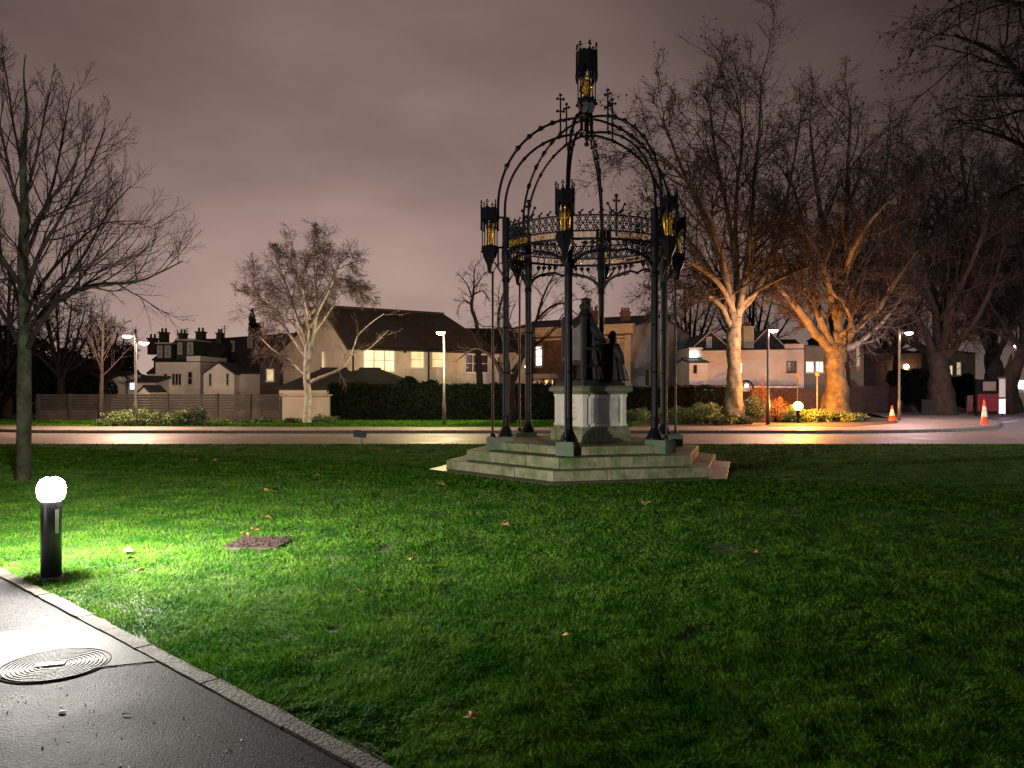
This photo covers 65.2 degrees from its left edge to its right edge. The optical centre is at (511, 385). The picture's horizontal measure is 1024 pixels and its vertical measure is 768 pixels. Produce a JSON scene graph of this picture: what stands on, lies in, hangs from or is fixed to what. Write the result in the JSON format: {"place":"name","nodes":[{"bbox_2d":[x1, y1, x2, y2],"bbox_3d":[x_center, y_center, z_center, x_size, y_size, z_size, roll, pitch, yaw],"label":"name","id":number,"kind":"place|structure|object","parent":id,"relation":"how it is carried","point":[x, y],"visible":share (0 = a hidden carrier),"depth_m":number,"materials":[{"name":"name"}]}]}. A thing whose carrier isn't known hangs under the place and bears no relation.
{"place":"outdoors","nodes":[
{"label":"outdoors","id":0,"kind":"place"},
{"bbox_2d":[32,402,81,411],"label":"back ground","id":1,"kind":"structure","parent":0,"point":[45,404],"depth_m":56.99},
{"bbox_2d":[104,344,141,373],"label":"evergreen tree","id":2,"kind":"object","parent":1,"relation":"on","point":[130,363],"visible":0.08,"depth_m":54.65,"materials":[{"name":"green plant"}]},
{"bbox_2d":[126,376,170,409],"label":"white outbuilding","id":3,"kind":"structure","parent":1,"relation":"on","point":[163,381],"depth_m":50.36,"materials":[{"name":"paint"}]},
{"bbox_2d":[137,385,166,409],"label":"shed","id":4,"kind":"structure","parent":1,"relation":"on","point":[151,389],"depth_m":44.46,"materials":[{"name":"stone"}]},
{"bbox_2d":[146,325,232,365],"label":"terraced house","id":5,"kind":"structure","parent":1,"relation":"on","point":[162,348],"depth_m":58.50,"materials":[{"name":"brick"}]},
{"bbox_2d":[214,332,293,362],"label":"brick block","id":6,"kind":"structure","parent":1,"relation":"on","point":[242,347],"depth_m":58.81,"materials":[{"name":"brick"}]},
{"bbox_2d":[248,308,262,335],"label":"evergreen tree","id":7,"kind":"object","parent":1,"relation":"on","point":[252,323],"visible":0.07,"depth_m":61.78,"materials":[{"name":"green plant"}]},
{"bbox_2d":[259,356,282,409],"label":"side building","id":8,"kind":"structure","parent":1,"relation":"on","point":[271,379],"depth_m":49.00,"materials":[{"name":"brick"}]},
{"bbox_2d":[275,367,403,409],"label":"garage","id":9,"kind":"structure","parent":1,"relation":"on","point":[373,375],"depth_m":40.69,"materials":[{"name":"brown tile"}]},
{"bbox_2d":[274,305,502,384],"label":"cream house","id":10,"kind":"structure","parent":1,"relation":"on","point":[413,347],"depth_m":45.25,"materials":[{"name":"cream render"},{"name":"glass"},{"name":"roof tile"}]},
{"bbox_2d":[362,350,396,373],"bbox_3d":[-7.117,-1.315,42.928,2.012,1.361,0.160,0,0,-37],"label":"window","id":11,"kind":"structure","parent":10,"relation":"in","point":[385,360],"depth_m":43.02,"materials":[{"name":"glass"}]},
{"bbox_2d":[409,352,425,369],"bbox_3d":[-5.230,-1.396,44.342,0.996,1.032,0.160,0,0,-37],"label":"window","id":12,"kind":"structure","parent":10,"relation":"in","point":[417,359],"depth_m":44.40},
{"bbox_2d":[430,352,442,368],"bbox_3d":[-4.185,-1.421,45.126,0.900,0.977,0.160,0,0,-37],"label":"window","id":13,"kind":"structure","parent":10,"relation":"in","point":[436,357],"depth_m":45.14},
{"bbox_2d":[464,354,489,373],"bbox_3d":[-2.047,-1.248,46.730,1.770,1.157,0.160,0,0,-37],"label":"window","id":14,"kind":"structure","parent":10,"relation":"in","point":[469,359],"depth_m":46.64,"materials":[{"name":"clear glass"}]},
{"bbox_2d":[467,328,533,383],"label":"link building","id":15,"kind":"structure","parent":1,"relation":"on","point":[498,339],"depth_m":52.77,"materials":[{"name":"brick"}]},
{"bbox_2d":[509,307,690,408],"bbox_3d":[5.574,-1.853,56.452,10.890,7.106,10.800,0,0,34],"label":"brick villa","id":16,"kind":"object","parent":1,"relation":"on","point":[633,338],"visible":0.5,"depth_m":53.04,"materials":[{"name":"brick"}]},
{"bbox_2d":[534,345,543,367],"bbox_3d":[1.789,-1.926,53.744,0.700,1.499,0.160,0,0,34],"label":"window","id":17,"kind":"structure","parent":16,"relation":"in","point":[538,354],"depth_m":53.79,"materials":[{"name":"glass"}]},
{"bbox_2d":[636,273,732,338],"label":"bare tree","id":18,"kind":"object","parent":1,"relation":"on","point":[705,321],"visible":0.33,"depth_m":65.37,"materials":[{"name":"brown plant"}]},
{"bbox_2d":[677,347,702,360],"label":"white side wall","id":19,"kind":"structure","parent":1,"relation":"on","point":[690,352],"depth_m":52.58,"materials":[{"name":"paint"}]},
{"bbox_2d":[677,357,708,384],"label":"white outhouse","id":20,"kind":"structure","parent":1,"relation":"on","point":[690,370],"depth_m":50.50,"materials":[{"name":"paint"}]},
{"bbox_2d":[689,331,726,349],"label":"gabled house","id":21,"kind":"structure","parent":1,"relation":"on","point":[709,341],"depth_m":56.00,"materials":[{"name":"brick"}]},
{"bbox_2d":[677,385,798,390],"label":"garden wall","id":22,"kind":"structure","parent":1,"relation":"on","point":[770,386],"depth_m":46.00,"materials":[{"name":"brick"}]},
{"bbox_2d":[702,272,795,338],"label":"bare tree","id":23,"kind":"object","parent":1,"relation":"on","point":[753,313],"visible":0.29,"depth_m":69.78,"materials":[{"name":"grey plant"}]},
{"bbox_2d":[701,344,804,387],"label":"white house","id":24,"kind":"structure","parent":1,"relation":"on","point":[786,364],"depth_m":50.77,"materials":[{"name":"white painted render"},{"name":"glass"}]},
{"bbox_2d":[786,361,796,372],"bbox_3d":[17.538,-1.141,50.165,0.671,0.752,0.160,0,0,19],"label":"window","id":25,"kind":"structure","parent":24,"relation":"in","point":[791,365],"depth_m":50.17,"materials":[{"name":"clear glass"}]},
{"bbox_2d":[741,322,784,348],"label":"gabled house","id":26,"kind":"structure","parent":1,"relation":"on","point":[751,338],"depth_m":55.83,"materials":[{"name":"brick"}]},
{"bbox_2d":[780,345,824,387],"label":"grey block","id":27,"kind":"structure","parent":1,"relation":"on","point":[813,358],"depth_m":51.00,"materials":[{"name":"paint"}]},
{"bbox_2d":[806,333,873,385],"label":"bay house","id":28,"kind":"structure","parent":1,"relation":"on","point":[863,375],"depth_m":59.81,"materials":[{"name":"brick"}]},
{"bbox_2d":[855,268,930,347],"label":"bare tree","id":29,"kind":"object","parent":1,"relation":"on","point":[884,344],"visible":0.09,"depth_m":73.69,"materials":[{"name":"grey plant"}]},
{"bbox_2d":[874,341,921,385],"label":"dark house","id":30,"kind":"structure","parent":1,"relation":"on","point":[911,359],"depth_m":64.00,"materials":[{"name":"brick"}]},
{"bbox_2d":[871,126,1023,334],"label":"bare tree","id":31,"kind":"object","parent":1,"relation":"on","point":[967,165],"visible":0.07,"depth_m":70.07,"materials":[{"name":"grey plant"}]},
{"bbox_2d":[109,371,146,409],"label":"shed","id":32,"kind":"structure","parent":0,"point":[121,383],"depth_m":51.00,"materials":[{"name":"stone"}]},
{"bbox_2d":[0,578,352,767],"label":"path","id":33,"kind":"structure","parent":0,"point":[29,728],"depth_m":3.90,"materials":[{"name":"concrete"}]},
{"bbox_2d":[0,648,116,683],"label":"manhole cover","id":34,"kind":"object","parent":33,"relation":"on","point":[48,658],"visible":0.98,"depth_m":4.71,"materials":[{"name":"metal"}]},
{"bbox_2d":[0,621,153,676],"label":"path patch","id":35,"kind":"object","parent":33,"relation":"on","point":[14,643],"visible":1,"depth_m":5.12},
{"bbox_2d":[0,567,392,767],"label":"path edging","id":36,"kind":"object","parent":33,"relation":"on","point":[347,754],"visible":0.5,"depth_m":4.33,"materials":[{"name":"concrete"}]},
{"bbox_2d":[154,356,226,409],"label":"white rear wing","id":37,"kind":"structure","parent":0,"point":[187,376],"depth_m":52.00,"materials":[{"name":"white painted render"},{"name":"slate"},{"name":"dark glass"}]},
{"bbox_2d":[171,373,181,385],"bbox_3d":[-21.778,-0.352,51.930,0.764,0.844,0.160,0,0,0],"label":"window","id":38,"kind":"structure","parent":37,"relation":"in","point":[176,378],"depth_m":51.98,"materials":[{"name":"black glass"}]},
{"bbox_2d":[201,361,241,409],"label":"white gabled wing","id":39,"kind":"structure","parent":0,"point":[221,377],"depth_m":50.00,"materials":[{"name":"paint"}]},
{"bbox_2d":[237,357,270,409],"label":"wing","id":40,"kind":"structure","parent":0,"point":[248,370],"depth_m":51.00,"materials":[{"name":"paint"}]},
{"bbox_2d":[0,413,659,426],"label":"grass verge","id":41,"kind":"object","parent":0,"point":[636,423],"depth_m":32.70,"materials":[{"name":"plant"}]},
{"bbox_2d":[0,325,71,414],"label":"evergreen tree","id":42,"kind":"object","parent":41,"relation":"on","point":[36,383],"visible":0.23,"depth_m":45.44,"materials":[{"name":"green plant"}]},
{"bbox_2d":[0,250,84,417],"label":"bare tree","id":43,"kind":"object","parent":41,"relation":"on","point":[6,359],"visible":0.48,"depth_m":40.83,"materials":[{"name":"brown plant"}]},
{"bbox_2d":[5,281,131,409],"bbox_3d":[-24.723,-2.015,43.161,8.079,7.345,3.897,0,0,13],"label":"bare tree","id":44,"kind":"object","parent":41,"relation":"on","point":[62,370],"visible":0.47,"depth_m":43.55,"materials":[{"name":"brown plant"}]},
{"bbox_2d":[32,348,118,409],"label":"evergreen tree","id":45,"kind":"object","parent":41,"relation":"on","point":[81,382],"visible":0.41,"depth_m":46.88,"materials":[{"name":"green plant"}]},
{"bbox_2d":[68,312,142,409],"bbox_3d":[-23.641,-1.392,46.016,5.076,6.100,3.920,0,0,0],"label":"bare tree","id":46,"kind":"object","parent":41,"relation":"on","point":[108,377],"visible":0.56,"depth_m":46.01,"materials":[{"name":"brown plant"}]},
{"bbox_2d":[78,296,138,424],"bbox_3d":[-16.881,-1.071,33.269,2.380,5.446,1.903,0,0,-18],"label":"bare tree","id":47,"kind":"object","parent":41,"relation":"on","point":[101,385],"visible":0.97,"depth_m":33.16,"materials":[{"name":"brown plant"}]},
{"bbox_2d":[96,409,132,425],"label":"bush","id":48,"kind":"object","parent":41,"relation":"on","point":[117,417],"visible":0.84,"depth_m":32.48,"materials":[{"name":"green plant"}]},
{"bbox_2d":[122,329,148,425],"bbox_3d":[-15.159,-0.305,32.227,1.112,3.909,0.256,0,0,0],"label":"street lamp","id":49,"kind":"object","parent":41,"relation":"on","point":[135,404],"visible":1,"depth_m":32.18,"materials":[{"name":"metal"}]},
{"bbox_2d":[123,407,157,425],"bbox_3d":[-15.038,1.283,32.731,1.466,0.821,1.446,0,0,43],"label":"bush","id":50,"kind":"object","parent":41,"relation":"on","point":[142,418],"visible":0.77,"depth_m":32.50,"materials":[{"name":"green plant"}]},
{"bbox_2d":[36,394,281,419],"bbox_3d":[-16.529,1.030,37.585,11.590,1.260,0.150,0,0,0],"label":"timber fence","id":51,"kind":"object","parent":41,"relation":"on","point":[167,400],"visible":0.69,"depth_m":37.59,"materials":[{"name":"wood"}]},
{"bbox_2d":[147,410,177,425],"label":"bush","id":52,"kind":"object","parent":41,"relation":"on","point":[161,418],"visible":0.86,"depth_m":32.41,"materials":[{"name":"green plant"}]},
{"bbox_2d":[168,409,196,425],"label":"bush","id":53,"kind":"object","parent":41,"relation":"on","point":[178,420],"visible":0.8,"depth_m":32.47,"materials":[{"name":"green plant"}]},
{"bbox_2d":[182,406,209,425],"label":"bush","id":54,"kind":"object","parent":41,"relation":"on","point":[199,416],"visible":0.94,"depth_m":32.53,"materials":[{"name":"green plant"}]},
{"bbox_2d":[198,418,232,425],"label":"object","id":55,"kind":"object","parent":41,"relation":"on","point":[218,421],"visible":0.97,"depth_m":32.44,"materials":[{"name":"green plant"}]},
{"bbox_2d":[280,394,332,420],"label":"garden wall","id":56,"kind":"structure","parent":41,"relation":"on","point":[293,405],"depth_m":37.00,"materials":[{"name":"paint"}]},
{"bbox_2d":[226,218,410,422],"bbox_3d":[-8.805,-2.935,35.044,8.898,9.184,6.173,0,0,0],"label":"birch tree","id":57,"kind":"object","parent":41,"relation":"on","point":[314,324],"visible":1,"depth_m":34.52,"materials":[{"name":"beige plant"}]},
{"bbox_2d":[311,413,345,422],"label":"plant","id":58,"kind":"object","parent":41,"relation":"on","point":[320,418],"visible":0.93,"depth_m":34.82,"materials":[{"name":"green plant"}]},
{"bbox_2d":[386,376,438,383],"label":"evergreen tree","id":59,"kind":"object","parent":41,"relation":"on","point":[407,379],"visible":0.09,"depth_m":40.37,"materials":[{"name":"green plant"}]},
{"bbox_2d":[327,381,554,420],"bbox_3d":[-3.290,0.719,37.837,10.755,1.968,1.289,0,0,0],"label":"evergreen hedge","id":60,"kind":"object","parent":41,"relation":"on","point":[391,401],"visible":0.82,"depth_m":37.38,"materials":[{"name":"green plant"}]},
{"bbox_2d":[436,331,445,424],"bbox_3d":[-2.959,-0.310,33.266,0.436,3.921,0.256,0,0,0],"label":"street lamp","id":61,"kind":"object","parent":41,"relation":"on","point":[444,402],"visible":0.98,"depth_m":33.22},
{"bbox_2d":[454,257,496,384],"bbox_3d":[-2.130,-2.687,43.008,1.506,8.694,2.995,0,0,-40],"label":"bare tree","id":62,"kind":"object","parent":41,"relation":"on","point":[479,373],"visible":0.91,"depth_m":42.91,"materials":[{"name":"brown plant"}]},
{"bbox_2d":[452,251,579,422],"bbox_3d":[0.540,-2.282,35.513,5.991,7.922,4.818,0,0,26],"label":"bare tree","id":63,"kind":"object","parent":41,"relation":"on","point":[513,376],"visible":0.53,"depth_m":34.51,"materials":[{"name":"brown plant"}]},
{"bbox_2d":[626,407,650,420],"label":"bed shrub","id":64,"kind":"object","parent":41,"relation":"on","point":[639,415],"visible":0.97,"depth_m":37.24,"materials":[{"name":"green plant"}]},
{"bbox_2d":[0,412,998,429],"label":"pavement","id":65,"kind":"structure","parent":0,"point":[913,420],"depth_m":31.27,"materials":[{"name":"concrete"}]},
{"bbox_2d":[849,386,920,412],"bbox_3d":[23.182,0.850,49.025,6.892,1.638,0.080,0,0,-17],"label":"board fence","id":66,"kind":"object","parent":65,"relation":"on","point":[865,399],"visible":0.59,"depth_m":48.66,"materials":[{"name":"wood"}]},
{"bbox_2d":[897,327,912,420],"bbox_3d":[18.448,-0.540,37.500,0.756,4.380,0.256,0,0,0],"label":"street lamp","id":67,"kind":"object","parent":65,"relation":"on","point":[899,400],"visible":1,"depth_m":37.45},
{"bbox_2d":[884,367,928,411],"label":"evergreen tree","id":68,"kind":"object","parent":65,"relation":"on","point":[913,382],"visible":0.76,"depth_m":49.08,"materials":[{"name":"green plant"}]},
{"bbox_2d":[836,143,983,369],"bbox_3d":[29.523,-8.571,61.069,12.323,20.442,11.948,0,0,36],"label":"bare tree","id":69,"kind":"object","parent":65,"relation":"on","point":[895,365],"visible":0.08,"depth_m":61.76,"materials":[{"name":"brown plant"}]},
{"bbox_2d":[921,399,935,414],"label":"picket gate","id":70,"kind":"structure","parent":65,"relation":"on","point":[928,407],"depth_m":44.48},
{"bbox_2d":[834,118,1023,414],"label":"plane tree","id":71,"kind":"object","parent":65,"relation":"on","point":[938,351],"visible":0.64,"depth_m":43.77,"materials":[{"name":"brown plant"}]},
{"bbox_2d":[964,395,972,412],"bbox_3d":[27.436,1.124,48.062,0.360,1.046,0.354,0,0,0],"label":"sandwich board","id":72,"kind":"object","parent":65,"relation":"on","point":[968,400],"visible":1,"depth_m":47.97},
{"bbox_2d":[980,399,988,424],"bbox_3d":[19.869,1.170,33.654,0.400,1.160,0.400,0,0,0],"label":"traffic cone","id":73,"kind":"object","parent":65,"relation":"on","point":[984,419],"visible":0.9,"depth_m":33.58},
{"bbox_2d":[975,379,1002,414],"bbox_3d":[26.154,0.650,43.873,1.500,2.000,0.120,0,0,0],"label":"notice board","id":74,"kind":"object","parent":65,"relation":"on","point":[988,386],"visible":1,"depth_m":43.83,"materials":[{"name":"red metal"}]},
{"bbox_2d":[0,443,1023,767],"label":"lawn","id":75,"kind":"structure","parent":0,"point":[364,742],"depth_m":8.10,"materials":[{"name":"plant"}]},
{"bbox_2d":[39,475,63,582],"bbox_3d":[-3.921,1.218,6.807,0.224,0.904,0.224,0,0,0],"label":"bollard lamp","id":76,"kind":"object","parent":75,"relation":"on","point":[50,539],"visible":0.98,"depth_m":6.74,"materials":[{"name":"metal"}]},
{"bbox_2d":[0,34,205,481],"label":"bare tree","id":77,"kind":"object","parent":75,"relation":"on","point":[25,337],"visible":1,"depth_m":13.52,"materials":[{"name":"brown plant"}]},
{"bbox_2d":[223,535,295,549],"bbox_3d":[-2.639,1.643,8.384,0.600,0.046,0.600,0,0,0],"label":"bark patch","id":78,"kind":"object","parent":75,"relation":"on","point":[256,542],"visible":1,"depth_m":8.32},
{"bbox_2d":[429,431,730,484],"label":"stone steps","id":79,"kind":"structure","parent":75,"relation":"on","point":[529,457],"depth_m":14.55,"materials":[{"name":"stone"}]},
{"bbox_2d":[480,39,686,441],"bbox_3d":[1.531,-2.990,16.400,4.334,8.031,4.269,0,0,0],"label":"memorial canopy","id":80,"kind":"object","parent":79,"relation":"on","point":[663,240],"visible":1,"depth_m":15.92,"materials":[{"name":"black metal"}]},
{"bbox_2d":[549,386,632,442],"bbox_3d":[1.600,0.565,16.400,1.240,1.110,1.240,0,0,-29],"label":"pedestal","id":81,"kind":"object","parent":79,"relation":"on","point":[598,413],"visible":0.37,"depth_m":15.94,"materials":[{"name":"stone"}]},
{"bbox_2d":[556,297,629,385],"bbox_3d":[1.731,-0.892,16.447,1.276,1.805,1.102,0,0,-29],"label":"bronze statue","id":82,"kind":"object","parent":81,"relation":"on","point":[597,360],"visible":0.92,"depth_m":16.10,"materials":[{"name":"metal"}]},
{"bbox_2d":[853,0,1023,266],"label":"bare tree","id":83,"kind":"object","parent":75,"relation":"on","point":[1012,67],"visible":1,"depth_m":16.33,"materials":[{"name":"brown plant"}]},
{"bbox_2d":[0,406,1023,443],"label":"road","id":84,"kind":"structure","parent":0,"point":[1009,432],"depth_m":26.81,"materials":[{"name":"asphalt"}]},
{"bbox_2d":[0,414,1002,432],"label":"kerb","id":85,"kind":"structure","parent":84,"relation":"on","point":[997,425],"depth_m":29.11,"materials":[{"name":"concrete"}]},
{"bbox_2d":[951,373,978,407],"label":"evergreen tree","id":86,"kind":"object","parent":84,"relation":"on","point":[963,385],"visible":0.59,"depth_m":57.21,"materials":[{"name":"green plant"}]},
{"bbox_2d":[924,146,1023,393],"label":"plane tree","id":87,"kind":"object","parent":84,"relation":"on","point":[993,366],"visible":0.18,"depth_m":51.66,"materials":[{"name":"brown plant"}]},
{"bbox_2d":[951,195,1023,414],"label":"plane tree","id":88,"kind":"object","parent":84,"relation":"on","point":[1012,374],"visible":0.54,"depth_m":46.67,"materials":[{"name":"brown plant"}]},
{"bbox_2d":[997,377,1005,414],"bbox_3d":[26.856,0.600,43.870,0.420,2.100,0.105,0,0,0],"label":"glass panel","id":89,"kind":"object","parent":84,"relation":"on","point":[1002,393],"visible":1,"depth_m":43.82,"materials":[{"name":"glass"}]},
{"bbox_2d":[0,0,1023,379],"label":"sky","id":90,"kind":"structure","parent":0,"point":[390,123],"materials":[{"name":"grey"}]},
{"bbox_2d":[647,414,896,426],"bbox_3d":[12.400,1.640,45.900,12.400,0.001,28.200,0,0,0],"label":"planting bed","id":91,"kind":"object","parent":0,"point":[874,421],"visible":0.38,"depth_m":34.33,"materials":[{"name":"soil"}]},
{"bbox_2d":[554,384,725,418],"bbox_3d":[6.685,0.795,39.562,9.219,1.811,1.324,0,0,0],"label":"evergreen hedge","id":92,"kind":"object","parent":91,"relation":"on","point":[638,397],"visible":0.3,"depth_m":39.12,"materials":[{"name":"green plant"}]},
{"bbox_2d":[668,406,700,423],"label":"bed shrub","id":93,"kind":"object","parent":91,"relation":"on","point":[684,415],"visible":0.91,"depth_m":34.10,"materials":[{"name":"green plant"}]},
{"bbox_2d":[693,402,722,423],"bbox_3d":[8.374,1.192,34.371,1.311,0.995,1.541,0,0,0],"label":"bed shrub","id":94,"kind":"object","parent":91,"relation":"on","point":[706,410],"visible":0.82,"depth_m":34.16,"materials":[{"name":"green plant"}]},
{"bbox_2d":[563,0,865,420],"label":"plane tree","id":95,"kind":"object","parent":91,"relation":"on","point":[736,299],"visible":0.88,"depth_m":34.26,"materials":[{"name":"brown plant"}]},
{"bbox_2d":[710,414,738,424],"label":"bed shrub","id":96,"kind":"object","parent":91,"relation":"on","point":[719,419],"visible":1,"depth_m":33.01,"materials":[{"name":"green plant"}]},
{"bbox_2d":[733,415,753,423],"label":"bed shrub","id":97,"kind":"object","parent":91,"relation":"on","point":[745,419],"visible":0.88,"depth_m":33.57,"materials":[{"name":"green plant"}]},
{"bbox_2d":[740,393,765,422],"bbox_3d":[10.617,1.017,35.532,1.494,1.361,1.638,0,0,0],"label":"bed shrub","id":98,"kind":"object","parent":91,"relation":"on","point":[757,410],"visible":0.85,"depth_m":35.32,"materials":[{"name":"green plant"}]},
{"bbox_2d":[748,375,770,419],"bbox_3d":[11.819,0.596,38.150,1.097,2.156,1.152,0,0,-36],"label":"bed shrub","id":99,"kind":"object","parent":91,"relation":"on","point":[763,398],"visible":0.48,"depth_m":38.11,"materials":[{"name":"brown plant"}]},
{"bbox_2d":[766,322,777,424],"bbox_3d":[10.823,-0.481,33.266,0.516,4.262,0.256,0,0,0],"label":"street lamp","id":100,"kind":"object","parent":91,"relation":"on","point":[773,330],"visible":0.99,"depth_m":33.22,"materials":[{"name":"metal"}]},
{"bbox_2d":[762,397,787,421],"bbox_3d":[11.669,1.079,35.525,1.203,1.197,1.424,0,0,0],"label":"bed shrub","id":101,"kind":"object","parent":91,"relation":"on","point":[776,410],"visible":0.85,"depth_m":35.42,"materials":[{"name":"brown plant"}]},
{"bbox_2d":[760,383,803,414],"bbox_3d":[14.525,0.745,43.017,2.356,1.867,2.059,0,0,0],"label":"bed shrub","id":102,"kind":"object","parent":91,"relation":"on","point":[790,399],"visible":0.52,"depth_m":42.80,"materials":[{"name":"brown plant"}]},
{"bbox_2d":[750,388,824,413],"bbox_3d":[15.958,0.900,45.538,5.242,1.537,0.080,0,0,-11],"label":"board fence","id":103,"kind":"object","parent":91,"relation":"on","point":[808,396],"visible":0.3,"depth_m":45.65,"materials":[{"name":"wood"}]},
{"bbox_2d":[774,405,800,421],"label":"bed shrub","id":104,"kind":"object","parent":91,"relation":"on","point":[791,416],"visible":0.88,"depth_m":35.37,"materials":[{"name":"green plant"}]},
{"bbox_2d":[800,408,818,422],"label":"bed shrub","id":105,"kind":"object","parent":91,"relation":"on","point":[808,415],"visible":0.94,"depth_m":35.32,"materials":[{"name":"green plant"}]},
{"bbox_2d":[815,408,839,421],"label":"bed shrub","id":106,"kind":"object","parent":91,"relation":"on","point":[825,415],"visible":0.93,"depth_m":36.01,"materials":[{"name":"green plant"}]},
{"bbox_2d":[715,52,959,419],"bbox_3d":[15.443,-6.975,37.523,13.104,17.302,10.844,0,0,0],"label":"plane tree","id":107,"kind":"object","parent":91,"relation":"on","point":[836,344],"visible":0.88,"depth_m":36.83,"materials":[{"name":"brown plant"}]},
{"bbox_2d":[834,410,867,421],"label":"bed shrub","id":108,"kind":"object","parent":91,"relation":"on","point":[848,416],"visible":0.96,"depth_m":35.88,"materials":[{"name":"green plant"}]},
{"bbox_2d":[914,350,974,405],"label":"yellow lit house","id":109,"kind":"structure","parent":0,"point":[957,361],"depth_m":66.00,"materials":[{"name":"stone"}]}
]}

